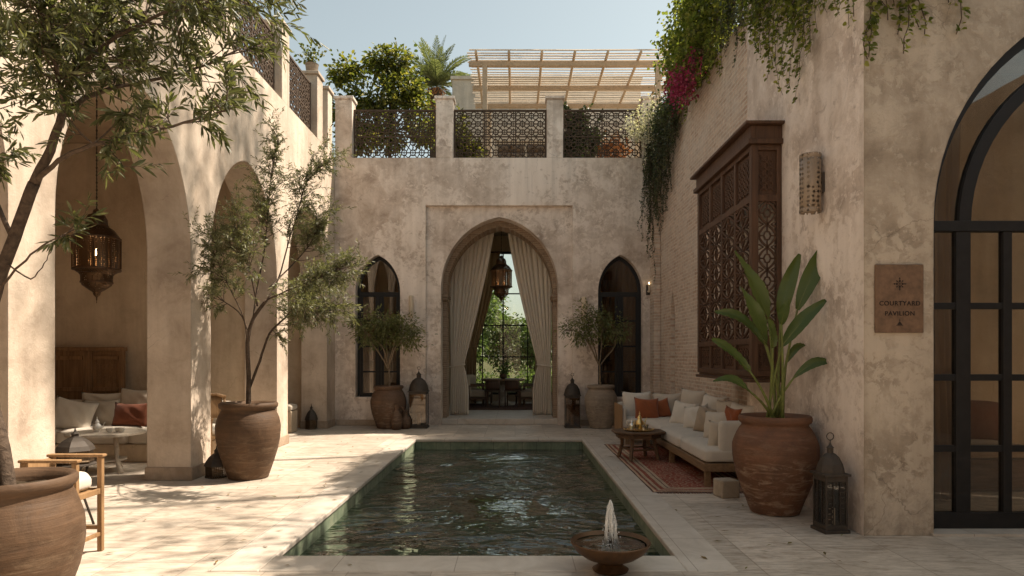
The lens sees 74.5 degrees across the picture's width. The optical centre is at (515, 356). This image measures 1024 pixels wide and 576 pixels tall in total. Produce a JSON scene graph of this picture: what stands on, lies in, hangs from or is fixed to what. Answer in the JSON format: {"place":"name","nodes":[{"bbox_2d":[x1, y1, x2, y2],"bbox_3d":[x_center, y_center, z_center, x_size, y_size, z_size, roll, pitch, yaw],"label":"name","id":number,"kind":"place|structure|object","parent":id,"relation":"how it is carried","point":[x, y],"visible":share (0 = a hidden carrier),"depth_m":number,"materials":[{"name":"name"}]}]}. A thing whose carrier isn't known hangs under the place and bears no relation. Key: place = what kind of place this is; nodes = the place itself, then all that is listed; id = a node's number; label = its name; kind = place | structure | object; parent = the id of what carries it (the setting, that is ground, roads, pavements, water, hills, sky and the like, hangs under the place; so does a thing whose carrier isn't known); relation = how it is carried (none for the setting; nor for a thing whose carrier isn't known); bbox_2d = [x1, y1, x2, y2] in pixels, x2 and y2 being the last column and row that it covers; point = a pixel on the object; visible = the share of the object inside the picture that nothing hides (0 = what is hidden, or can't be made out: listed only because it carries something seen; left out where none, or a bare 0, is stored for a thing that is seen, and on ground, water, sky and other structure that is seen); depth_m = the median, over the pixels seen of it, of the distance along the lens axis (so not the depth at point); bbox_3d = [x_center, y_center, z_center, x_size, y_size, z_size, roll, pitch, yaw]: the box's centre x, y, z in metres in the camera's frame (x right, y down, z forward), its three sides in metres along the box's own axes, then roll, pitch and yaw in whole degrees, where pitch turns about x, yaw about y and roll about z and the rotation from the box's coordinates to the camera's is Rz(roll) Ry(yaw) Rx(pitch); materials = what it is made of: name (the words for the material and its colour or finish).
{"place":"outdoors","nodes":[
{"label":"outdoors","id":0,"kind":"place"},
{"bbox_2d":[288,403,296,432],"bbox_3d":[-4.980,1.294,14.300,0.600,0.609,0.420,0,0,0],"label":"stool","id":1,"kind":"object","parent":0,"point":[292,418],"visible":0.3,"depth_m":14.17,"materials":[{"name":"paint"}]},
{"bbox_2d":[208,437,737,571],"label":"pool edge path","id":2,"kind":"structure","parent":0,"point":[684,542],"depth_m":5.66,"materials":[{"name":"stone"}]},
{"bbox_2d":[570,499,650,575],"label":"fountain bowl","id":3,"kind":"object","parent":2,"relation":"on","point":[610,552],"visible":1,"depth_m":4.96,"materials":[{"name":"ceramic"}]},
{"bbox_2d":[283,442,670,555],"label":"pool coping","id":4,"kind":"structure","parent":0,"point":[300,547],"depth_m":9.41,"materials":[{"name":"stone"}]},
{"bbox_2d":[300,449,659,555],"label":"water","id":5,"kind":"structure","parent":0,"point":[484,502],"depth_m":7.93,"materials":[{"name":"liquid"}]},
{"bbox_2d":[235,0,743,359],"label":"sky","id":6,"kind":"structure","parent":0,"point":[346,26],"materials":[{"name":"blue"}]},
{"bbox_2d":[333,96,657,425],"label":"pavilion building","id":7,"kind":"structure","parent":0,"point":[418,227],"depth_m":15.70,"materials":[{"name":"paint"}]},
{"bbox_2d":[363,261,379,392],"bbox_3d":[-3.500,-0.610,16.450,0.461,4.380,0.192,0,0,0],"label":"curtain","id":8,"kind":"object","parent":7,"relation":"hanging from","point":[371,281],"visible":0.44,"depth_m":16.44,"materials":[{"name":"fabric"}]},
{"bbox_2d":[354,256,399,398],"bbox_3d":[-3.200,-0.693,15.820,1.100,3.367,0.300,0,0,0],"label":"window","id":9,"kind":"structure","parent":7,"relation":"in","point":[379,371],"depth_m":15.91,"materials":[{"name":"black metal"}]},
{"bbox_2d":[323,37,435,157],"bbox_3d":[-3.567,-6.533,18.317,3.851,4.363,2.336,0,0,0],"label":"citrus tree","id":10,"kind":"object","parent":7,"relation":"on","point":[392,76],"visible":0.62,"depth_m":18.31,"materials":[{"name":"green plant"}]},
{"bbox_2d":[390,269,397,384],"bbox_3d":[-2.850,-0.610,16.451,0.441,4.380,0.192,0,0,0],"label":"curtain","id":11,"kind":"object","parent":7,"relation":"hanging from","point":[393,285],"visible":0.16,"depth_m":16.44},
{"bbox_2d":[354,110,435,157],"bbox_3d":[-2.822,-5.235,15.880,1.945,1.170,0.050,0,0,0],"label":"lattice railing","id":12,"kind":"object","parent":7,"relation":"on","point":[393,132],"visible":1,"depth_m":15.87,"materials":[{"name":"metal"}]},
{"bbox_2d":[423,103,472,151],"bbox_3d":[-1.729,-5.456,17.596,1.129,2.130,1.380,0,0,41],"label":"terrace shrub","id":13,"kind":"object","parent":7,"relation":"on","point":[462,128],"visible":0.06,"depth_m":17.49,"materials":[{"name":"green plant"}]},
{"bbox_2d":[449,233,493,414],"bbox_3d":[-1.079,-1.018,17.000,1.186,4.965,0.192,0,0,0],"label":"curtain","id":14,"kind":"object","parent":7,"relation":"hanging from","point":[467,281],"visible":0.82,"depth_m":16.98,"materials":[{"name":"fabric"}]},
{"bbox_2d":[456,125,487,157],"bbox_3d":[-1.164,-4.988,16.535,1.036,1.363,1.062,0,0,0],"label":"terrace shrub","id":15,"kind":"object","parent":7,"relation":"on","point":[468,147],"visible":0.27,"depth_m":16.39,"materials":[{"name":"green plant"}]},
{"bbox_2d":[464,252,499,402],"bbox_3d":[-1.121,-0.943,21.601,1.301,4.815,0.193,0,0,0],"label":"curtain","id":16,"kind":"object","parent":7,"relation":"hanging from","point":[471,356],"visible":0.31,"depth_m":21.59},
{"bbox_2d":[454,110,546,157],"bbox_3d":[-0.350,-5.235,15.880,2.180,1.170,0.050,0,0,0],"label":"lattice railing","id":17,"kind":"object","parent":7,"relation":"on","point":[483,136],"visible":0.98,"depth_m":15.87,"materials":[{"name":"metal"}]},
{"bbox_2d":[469,403,532,409],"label":"floor","id":18,"kind":"structure","parent":7,"relation":"on","point":[480,406],"depth_m":19.48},
{"bbox_2d":[467,376,488,406],"bbox_3d":[-1.190,1.010,19.990,0.701,0.919,0.660,0,0,-14],"label":"armchair","id":19,"kind":"object","parent":18,"relation":"on","point":[476,394],"visible":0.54,"depth_m":19.72,"materials":[{"name":"brown wood"}]},
{"bbox_2d":[484,381,500,406],"bbox_3d":[-0.660,1.079,19.794,0.460,0.780,0.472,0,0,0],"label":"dining chair","id":20,"kind":"object","parent":18,"relation":"on","point":[492,386],"visible":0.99,"depth_m":19.58,"materials":[{"name":"brown wood"}]},
{"bbox_2d":[481,378,524,405],"bbox_3d":[-0.370,1.069,20.600,1.320,0.800,1.320,0,0,0],"label":"dining table","id":21,"kind":"object","parent":18,"relation":"on","point":[502,392],"visible":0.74,"depth_m":20.44,"materials":[{"name":"brown wood"}]},
{"bbox_2d":[504,380,521,406],"bbox_3d":[-0.061,1.079,19.844,0.460,0.780,0.472,0,0,9],"label":"dining chair","id":22,"kind":"object","parent":18,"relation":"on","point":[511,386],"visible":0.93,"depth_m":19.62,"materials":[{"name":"brown wood"}]},
{"bbox_2d":[519,384,532,406],"bbox_3d":[0.520,1.010,19.992,0.702,0.919,0.660,0,0,11],"label":"armchair","id":23,"kind":"object","parent":18,"relation":"on","point":[524,394],"visible":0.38,"depth_m":19.73,"materials":[{"name":"brown fabric"}]},
{"bbox_2d":[490,231,512,302],"bbox_3d":[-0.360,-2.690,17.600,0.590,2.620,0.590,0,0,0],"label":"hanging lantern","id":24,"kind":"object","parent":7,"relation":"hanging from","point":[499,286],"visible":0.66,"depth_m":17.42,"materials":[{"name":"gold metal"}]},
{"bbox_2d":[477,252,551,394],"bbox_3d":[-0.325,-1.125,22.410,3.450,4.750,0.060,0,0,0],"label":"window","id":25,"kind":"structure","parent":7,"relation":"in","point":[493,393],"depth_m":22.38,"materials":[{"name":"black metal"}]},
{"bbox_2d":[508,233,551,414],"bbox_3d":[0.359,-1.018,17.000,1.183,4.965,0.192,0,0,0],"label":"curtain","id":26,"kind":"object","parent":7,"relation":"hanging from","point":[533,281],"visible":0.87,"depth_m":16.98,"materials":[{"name":"fabric"}]},
{"bbox_2d":[467,49,674,157],"bbox_3d":[1.547,-5.933,18.150,5.506,3.063,3.700,0,0,0],"label":"pergola","id":27,"kind":"object","parent":7,"relation":"on","point":[483,88],"visible":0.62,"depth_m":17.86,"materials":[{"name":"wood"}]},
{"bbox_2d":[563,100,593,157],"bbox_3d":[1.462,-5.383,16.615,0.989,1.981,1.066,0,0,0],"label":"terrace shrub","id":28,"kind":"object","parent":7,"relation":"on","point":[565,106],"visible":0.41,"depth_m":16.42,"materials":[{"name":"green plant"}]},
{"bbox_2d":[565,108,605,157],"bbox_3d":[1.664,-5.256,16.900,1.209,1.726,1.198,0,0,12],"label":"terrace shrub","id":29,"kind":"object","parent":7,"relation":"on","point":[593,140],"visible":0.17,"depth_m":16.70,"materials":[{"name":"green plant"}]},
{"bbox_2d":[563,110,640,157],"bbox_3d":[2.050,-5.235,15.880,1.850,1.170,0.050,0,0,0],"label":"lattice railing","id":30,"kind":"object","parent":7,"relation":"on","point":[601,136],"visible":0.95,"depth_m":15.87,"materials":[{"name":"metal"}]},
{"bbox_2d":[600,265,612,384],"bbox_3d":[2.140,-0.610,16.450,0.500,4.380,0.193,0,0,0],"label":"curtain","id":31,"kind":"object","parent":7,"relation":"hanging from","point":[606,304],"visible":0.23,"depth_m":16.44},
{"bbox_2d":[596,131,632,157],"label":"terrace shrub","id":32,"kind":"object","parent":7,"relation":"on","point":[614,147],"visible":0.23,"depth_m":16.93,"materials":[{"name":"green plant"}]},
{"bbox_2d":[598,256,640,398],"bbox_3d":[2.455,-0.693,15.820,1.100,3.367,0.300,0,0,0],"label":"window","id":33,"kind":"structure","parent":7,"relation":"in","point":[618,371],"depth_m":15.91,"materials":[{"name":"black metal"}]},
{"bbox_2d":[616,261,636,392],"bbox_3d":[2.729,-0.610,16.450,0.560,4.380,0.193,0,0,0],"label":"curtain","id":34,"kind":"object","parent":7,"relation":"hanging from","point":[625,280],"visible":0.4,"depth_m":16.44,"materials":[{"name":"fabric"}]},
{"bbox_2d":[476,360,551,387],"bbox_3d":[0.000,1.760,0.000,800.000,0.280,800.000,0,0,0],"label":"ground","id":35,"kind":"structure","parent":0,"point":[486,366],"depth_m":86.62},
{"bbox_2d":[403,35,470,157],"bbox_3d":[-3.173,-5.274,25.409,3.250,13.772,3.481,0,0,0],"label":"palm tree","id":36,"kind":"object","parent":35,"relation":"on","point":[437,72],"visible":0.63,"depth_m":25.09,"materials":[{"name":"green plant"}]},
{"bbox_2d":[476,289,508,382],"bbox_3d":[-1.578,-0.875,30.965,2.852,5.102,2.056,0,0,0],"label":"garden tree","id":37,"kind":"object","parent":35,"relation":"on","point":[484,354],"visible":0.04,"depth_m":30.95,"materials":[{"name":"green plant"}]},
{"bbox_2d":[477,294,515,361],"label":"garden tree","id":38,"kind":"object","parent":35,"relation":"on","point":[490,322],"visible":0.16,"depth_m":26.97,"materials":[{"name":"green plant"}]},
{"bbox_2d":[480,311,525,377],"bbox_3d":[-0.686,-0.165,29.171,3.045,3.693,2.143,0,0,0],"label":"garden tree","id":39,"kind":"object","parent":35,"relation":"on","point":[497,336],"visible":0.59,"depth_m":28.90,"materials":[{"name":"green plant"}]},
{"bbox_2d":[505,317,551,377],"bbox_3d":[0.975,-0.249,28.300,2.726,3.859,2.877,0,0,-32],"label":"garden tree","id":40,"kind":"object","parent":35,"relation":"on","point":[517,344],"visible":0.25,"depth_m":28.02,"materials":[{"name":"green plant"}]},
{"bbox_2d":[450,76,642,157],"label":"wall","id":41,"kind":"structure","parent":0,"point":[462,89],"depth_m":20.90,"materials":[{"name":"paint"}]},
{"bbox_2d":[76,424,1023,575],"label":"floor","id":42,"kind":"structure","parent":0,"point":[186,528],"depth_m":6.32,"materials":[{"name":"stone"}]},
{"bbox_2d":[0,467,85,575],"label":"clay pot","id":43,"kind":"object","parent":42,"relation":"on","point":[42,523],"visible":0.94,"depth_m":3.96,"materials":[{"name":"ceramic"}]},
{"bbox_2d":[0,0,329,485],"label":"olive tree","id":44,"kind":"object","parent":43,"relation":"in","point":[52,27],"visible":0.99,"depth_m":4.08,"materials":[{"name":"green plant"}]},
{"bbox_2d":[18,453,106,550],"bbox_3d":[-3.618,1.200,5.400,0.465,0.800,0.384,0,0,0],"label":"wooden armchair","id":45,"kind":"object","parent":42,"relation":"on","point":[82,484],"visible":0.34,"depth_m":5.53,"materials":[{"name":"brown wood"}]},
{"bbox_2d":[56,461,96,523],"bbox_3d":[-4.160,1.304,6.370,0.350,0.598,0.350,0,0,0],"label":"side table","id":46,"kind":"object","parent":42,"relation":"on","point":[85,500],"visible":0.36,"depth_m":6.40,"materials":[{"name":"metal"}]},
{"bbox_2d":[55,428,95,465],"bbox_3d":[-4.160,0.839,6.370,0.301,0.330,0.347,0,0,-17],"label":"table lantern","id":47,"kind":"object","parent":46,"relation":"on","point":[75,442],"visible":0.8,"depth_m":6.29,"materials":[{"name":"silver metal"}]},
{"bbox_2d":[55,347,126,399],"bbox_3d":[-7.475,0.715,11.720,1.410,1.770,0.100,0,0,0],"label":"carved screen","id":48,"kind":"object","parent":42,"relation":"on","point":[94,370],"visible":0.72,"depth_m":11.72,"materials":[{"name":"brown wood"}]},
{"bbox_2d":[64,428,145,473],"bbox_3d":[-5.720,1.332,9.420,0.980,0.575,0.980,0,0,0],"label":"side table","id":49,"kind":"object","parent":42,"relation":"on","point":[116,458],"visible":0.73,"depth_m":9.28,"materials":[{"name":"stone"}]},
{"bbox_2d":[55,400,227,461],"bbox_3d":[-6.445,1.160,10.825,3.310,0.880,1.210,0,0,0],"label":"built in sofa","id":50,"kind":"object","parent":42,"relation":"on","point":[133,448],"visible":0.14,"depth_m":10.25,"materials":[{"name":"fabric"}]},
{"bbox_2d":[55,396,98,429],"bbox_3d":[-6.925,0.911,10.550,0.600,0.520,0.218,13,-21,-17],"label":"pillow","id":51,"kind":"object","parent":50,"relation":"on","point":[71,414],"visible":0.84,"depth_m":10.49,"materials":[{"name":"beige fabric"}]},
{"bbox_2d":[81,392,120,402],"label":"pillow","id":52,"kind":"object","parent":50,"relation":"on","point":[100,397],"visible":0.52,"depth_m":11.11,"materials":[{"name":"beige fabric"}]},
{"bbox_2d":[84,399,119,424],"bbox_3d":[-6.749,0.916,10.950,0.600,0.460,0.227,0,-14,0],"label":"pillow","id":53,"kind":"object","parent":50,"relation":"on","point":[104,411],"visible":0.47,"depth_m":10.87,"materials":[{"name":"fabric"}]},
{"bbox_2d":[111,402,146,426],"bbox_3d":[-6.128,0.919,10.750,0.600,0.400,0.210,0,-14,3],"label":"pillow","id":54,"kind":"object","parent":50,"relation":"on","point":[130,414],"visible":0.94,"depth_m":10.68,"materials":[{"name":"orange fabric"}]},
{"bbox_2d":[120,388,146,403],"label":"pillow","id":55,"kind":"object","parent":50,"relation":"on","point":[128,396],"visible":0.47,"depth_m":11.04,"materials":[{"name":"fabric"}]},
{"bbox_2d":[0,0,334,480],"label":"arcade building","id":56,"kind":"structure","parent":42,"relation":"on","point":[185,357],"depth_m":9.45,"materials":[{"name":"paint"}]},
{"bbox_2d":[71,99,121,302],"bbox_3d":[-5.620,-2.260,9.050,0.590,3.080,0.590,0,0,0],"label":"hanging lantern","id":57,"kind":"object","parent":56,"relation":"hanging from","point":[100,267],"visible":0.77,"depth_m":8.90,"materials":[{"name":"gold metal"}]},
{"bbox_2d":[235,0,273,89],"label":"lattice railing","id":58,"kind":"object","parent":56,"relation":"on","point":[269,72],"visible":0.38,"depth_m":11.46,"materials":[{"name":"metal"}]},
{"bbox_2d":[289,54,310,130],"bbox_3d":[-4.360,-5.235,13.435,0.050,1.170,1.750,0,0,0],"label":"lattice railing","id":59,"kind":"object","parent":56,"relation":"on","point":[296,88],"visible":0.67,"depth_m":13.60,"materials":[{"name":"metal"}]},
{"bbox_2d":[290,42,326,69],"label":"pot plant","id":60,"kind":"object","parent":56,"relation":"on","point":[309,64],"visible":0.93,"depth_m":14.47,"materials":[{"name":"green plant"}]},
{"bbox_2d":[204,446,226,478],"bbox_3d":[-3.970,1.390,8.960,0.272,0.420,0.314,0,0,0],"label":"wire lantern","id":61,"kind":"object","parent":42,"relation":"on","point":[214,466],"visible":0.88,"depth_m":8.87,"materials":[{"name":"black metal"}]},
{"bbox_2d":[211,392,225,454],"bbox_3d":[-4.665,1.087,10.538,0.722,1.029,0.606,0,0,38],"label":"wooden armchair","id":62,"kind":"object","parent":42,"relation":"on","point":[216,399],"visible":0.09,"depth_m":10.81,"materials":[{"name":"brown wood"}]},
{"bbox_2d":[215,400,280,479],"bbox_3d":[-3.532,1.100,8.921,0.819,1.000,0.806,0,0,0],"label":"clay pot","id":63,"kind":"object","parent":42,"relation":"on","point":[247,437],"visible":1,"depth_m":8.63,"materials":[{"name":"ceramic"}]},
{"bbox_2d":[167,106,373,403],"bbox_3d":[-3.270,-1.286,8.937,2.983,4.053,2.316,0,0,0],"label":"olive tree","id":64,"kind":"object","parent":63,"relation":"in","point":[302,300],"visible":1,"depth_m":8.76,"materials":[{"name":"green plant"}]},
{"bbox_2d":[305,404,317,429],"bbox_3d":[-4.520,1.320,14.950,0.252,0.560,0.291,0,0,0],"label":"moorish lantern","id":65,"kind":"object","parent":42,"relation":"on","point":[311,418],"visible":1,"depth_m":14.87,"materials":[{"name":"black metal"}]},
{"bbox_2d":[370,385,405,428],"bbox_3d":[-2.842,1.120,15.120,0.802,0.960,0.803,0,0,0],"label":"clay pot","id":66,"kind":"object","parent":42,"relation":"on","point":[384,399],"visible":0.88,"depth_m":14.82,"materials":[{"name":"ceramic"}]},
{"bbox_2d":[342,303,435,385],"bbox_3d":[-2.788,-0.206,15.059,2.177,1.986,1.305,0,0,0],"label":"olive tree","id":67,"kind":"object","parent":66,"relation":"in","point":[405,331],"visible":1,"depth_m":14.98,"materials":[{"name":"green plant"}]},
{"bbox_2d":[391,404,404,429],"bbox_3d":[-2.600,1.320,14.801,0.264,0.560,0.269,0,0,23],"label":"clay jug","id":68,"kind":"object","parent":42,"relation":"on","point":[396,420],"visible":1,"depth_m":14.71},
{"bbox_2d":[408,366,429,428],"bbox_3d":[-2.180,0.908,15.250,0.464,1.384,0.464,0,0,0],"label":"floor lantern","id":69,"kind":"object","parent":42,"relation":"on","point":[418,385],"visible":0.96,"depth_m":15.12,"materials":[{"name":"metal"}]},
{"bbox_2d":[564,373,580,427],"bbox_3d":[1.300,0.981,15.300,0.383,1.238,0.383,0,0,0],"label":"floor lantern","id":70,"kind":"object","parent":42,"relation":"on","point":[572,389],"visible":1,"depth_m":15.19,"materials":[{"name":"metal"}]},
{"bbox_2d":[585,384,616,428],"bbox_3d":[1.931,1.115,15.151,0.735,0.970,0.742,0,0,0],"label":"clay pot","id":71,"kind":"object","parent":42,"relation":"on","point":[600,400],"visible":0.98,"depth_m":14.87,"materials":[{"name":"ceramic"}]},
{"bbox_2d":[554,297,633,384],"bbox_3d":[1.754,-0.283,15.137,1.830,2.108,1.228,0,0,0],"label":"olive tree","id":72,"kind":"object","parent":71,"relation":"in","point":[587,328],"visible":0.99,"depth_m":15.02,"materials":[{"name":"green plant"}]},
{"bbox_2d":[604,444,743,493],"bbox_3d":[2.304,1.590,10.085,1.367,0.015,4.433,0,0,0],"label":"woven rug","id":73,"kind":"object","parent":42,"relation":"on","point":[651,472],"visible":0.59,"depth_m":9.23,"materials":[{"name":"red fabric"}]},
{"bbox_2d":[611,428,665,461],"bbox_3d":[1.920,1.368,10.500,0.792,0.450,0.792,0,0,0],"label":"coffee table","id":74,"kind":"object","parent":73,"relation":"on","point":[622,434],"visible":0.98,"depth_m":10.31,"materials":[{"name":"brown wood"}]},
{"bbox_2d":[614,402,740,486],"bbox_3d":[2.507,1.188,10.625,1.165,0.806,4.850,0,0,0],"label":"corner sofa","id":75,"kind":"object","parent":73,"relation":"on","point":[691,446],"visible":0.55,"depth_m":8.95,"materials":[{"name":"fabric"}]},
{"bbox_2d":[622,391,650,415],"bbox_3d":[2.307,0.916,12.750,0.560,0.550,0.248,0,-13,0],"label":"pillow","id":76,"kind":"object","parent":75,"relation":"on","point":[628,402],"visible":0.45,"depth_m":12.70,"materials":[{"name":"beige fabric"}]},
{"bbox_2d":[634,397,658,417],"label":"pillow","id":77,"kind":"object","parent":75,"relation":"on","point":[647,408],"visible":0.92,"depth_m":12.29,"materials":[{"name":"orange fabric"}]},
{"bbox_2d":[658,397,671,416],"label":"pillow","id":78,"kind":"object","parent":75,"relation":"on","point":[663,408],"visible":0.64,"depth_m":12.43,"materials":[{"name":"orange fabric"}]},
{"bbox_2d":[652,392,680,416],"bbox_3d":[2.879,0.925,12.720,0.560,0.520,0.230,0,-13,3],"label":"pillow","id":79,"kind":"object","parent":75,"relation":"on","point":[672,398],"visible":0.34,"depth_m":12.68,"materials":[{"name":"fabric"}]},
{"bbox_2d":[669,399,698,423],"bbox_3d":[2.825,0.955,11.300,0.460,0.440,0.181,10,-11,45],"label":"pillow","id":80,"kind":"object","parent":75,"relation":"on","point":[677,415],"visible":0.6,"depth_m":11.28,"materials":[{"name":"beige fabric"}]},
{"bbox_2d":[680,388,704,405],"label":"pillow","id":81,"kind":"object","parent":75,"relation":"on","point":[691,397],"visible":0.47,"depth_m":11.79,"materials":[{"name":"fabric"}]},
{"bbox_2d":[683,403,707,427],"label":"pillow","id":82,"kind":"object","parent":75,"relation":"on","point":[690,413],"visible":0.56,"depth_m":10.51,"materials":[{"name":"beige fabric"}]},
{"bbox_2d":[693,405,716,431],"bbox_3d":[2.840,0.932,9.950,0.195,0.400,0.420,18,-5,-36],"label":"pillow","id":83,"kind":"object","parent":75,"relation":"on","point":[700,419],"visible":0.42,"depth_m":9.96,"materials":[{"name":"beige fabric"}]},
{"bbox_2d":[707,420,717,445],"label":"pillow","id":84,"kind":"object","parent":75,"relation":"on","point":[713,434],"visible":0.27,"depth_m":8.43,"materials":[{"name":"fabric"}]},
{"bbox_2d":[701,393,726,409],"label":"pillow","id":85,"kind":"object","parent":75,"relation":"on","point":[710,400],"visible":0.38,"depth_m":10.48,"materials":[{"name":"beige fabric"}]},
{"bbox_2d":[703,411,726,437],"bbox_3d":[2.777,0.928,9.200,0.236,0.430,0.460,25,-22,-36],"label":"pillow","id":86,"kind":"object","parent":75,"relation":"on","point":[718,417],"visible":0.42,"depth_m":9.22,"materials":[{"name":"fabric"}]},
{"bbox_2d":[724,405,741,420],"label":"pillow","id":87,"kind":"object","parent":75,"relation":"on","point":[731,414],"visible":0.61,"depth_m":9.00,"materials":[{"name":"orange fabric"}]},
{"bbox_2d":[713,477,739,498],"bbox_3d":[2.420,1.500,7.720,0.220,0.200,0.220,0,0,-11],"label":"stone block","id":88,"kind":"object","parent":42,"relation":"on","point":[726,487],"depth_m":7.62,"materials":[{"name":"stone"}]},
{"bbox_2d":[732,412,819,515],"bbox_3d":[2.679,1.100,6.952,0.842,1.000,0.837,0,0,0],"label":"clay pot","id":89,"kind":"object","parent":42,"relation":"on","point":[775,460],"visible":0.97,"depth_m":6.65,"materials":[{"name":"red ceramic"}]},
{"bbox_2d":[712,250,826,417],"bbox_3d":[2.628,-0.281,6.818,1.444,2.022,0.656,0,0,-9],"label":"paddle leaf plant","id":90,"kind":"object","parent":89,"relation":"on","point":[759,308],"visible":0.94,"depth_m":6.86,"materials":[{"name":"plant"}]},
{"bbox_2d":[810,432,850,534],"bbox_3d":[2.900,1.147,6.200,0.255,0.906,0.255,0,0,-7],"label":"floor lantern","id":91,"kind":"object","parent":42,"relation":"on","point":[830,495],"visible":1,"depth_m":6.12,"materials":[{"name":"metal"}]},
{"bbox_2d":[650,0,1023,535],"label":"building","id":92,"kind":"structure","parent":42,"relation":"on","point":[878,132],"depth_m":6.21,"materials":[{"name":"paint"}]},
{"bbox_2d":[620,93,659,167],"bbox_3d":[2.929,-5.043,15.168,1.103,1.719,1.370,0,0,0],"label":"flowering creeper","id":93,"kind":"object","parent":92,"relation":"attached to","point":[637,127],"visible":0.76,"depth_m":15.06,"materials":[{"name":"green plant"}]},
{"bbox_2d":[636,85,695,280],"bbox_3d":[3.189,-3.679,14.359,1.016,4.004,3.194,0,0,0],"label":"hanging creeper","id":94,"kind":"object","parent":92,"relation":"attached to","point":[661,129],"visible":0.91,"depth_m":14.32,"materials":[{"name":"green plant"}]},
{"bbox_2d":[663,46,707,116],"bbox_3d":[2.970,-4.766,11.762,0.818,0.906,1.934,0,0,0],"label":"bougainvillea","id":95,"kind":"object","parent":92,"relation":"attached to","point":[683,82],"visible":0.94,"depth_m":11.60,"materials":[{"name":"pink plant"}]},
{"bbox_2d":[646,0,739,137],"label":"hanging creeper","id":96,"kind":"object","parent":92,"relation":"attached to","point":[695,23],"visible":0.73,"depth_m":11.07,"materials":[{"name":"green plant"}]},
{"bbox_2d":[705,0,746,67],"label":"hanging creeper","id":97,"kind":"object","parent":92,"relation":"attached to","point":[735,9],"visible":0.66,"depth_m":9.72,"materials":[{"name":"green plant"}]},
{"bbox_2d":[690,120,784,382],"bbox_3d":[2.894,-1.218,9.035,0.448,3.035,2.510,0,0,0],"label":"carved bay window","id":98,"kind":"structure","parent":92,"relation":"attached to","point":[737,177],"depth_m":8.42,"materials":[{"name":"brown wood"}]},
{"bbox_2d":[737,0,851,103],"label":"hanging creeper","id":99,"kind":"object","parent":92,"relation":"attached to","point":[789,7],"visible":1,"depth_m":7.55,"materials":[{"name":"green plant"}]},
{"bbox_2d":[799,152,824,214],"bbox_3d":[3.002,-1.755,6.830,0.232,0.590,0.216,0,0,0],"label":"wall sconce","id":100,"kind":"object","parent":92,"relation":"attached to","point":[811,189],"depth_m":6.76,"materials":[{"name":"brown"}]},
{"bbox_2d":[875,264,923,332],"bbox_3d":[3.425,-0.520,6.008,0.430,0.610,0.026,0,0,0],"label":"wall plaque","id":101,"kind":"object","parent":92,"relation":"attached to","point":[899,298],"depth_m":6.00,"materials":[{"name":"brown metal"}]},
{"bbox_2d":[845,0,970,65],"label":"hanging creeper","id":102,"kind":"object","parent":92,"relation":"attached to","point":[873,20],"visible":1,"depth_m":5.94,"materials":[{"name":"green plant"}]},
{"bbox_2d":[934,122,960,499],"bbox_3d":[4.750,-0.910,7.500,0.441,4.980,0.192,0,0,0],"label":"curtain","id":103,"kind":"object","parent":92,"relation":"hanging from","point":[948,185],"visible":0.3,"depth_m":7.49,"materials":[{"name":"fabric"}]},
{"bbox_2d":[934,37,1023,528],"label":"door","id":104,"kind":"structure","parent":92,"relation":"in","point":[961,516],"depth_m":6.19,"materials":[{"name":"black metal"}]},
{"bbox_2d":[971,400,1023,490],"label":"room bench","id":105,"kind":"object","parent":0,"point":[984,431],"visible":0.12,"depth_m":8.00,"materials":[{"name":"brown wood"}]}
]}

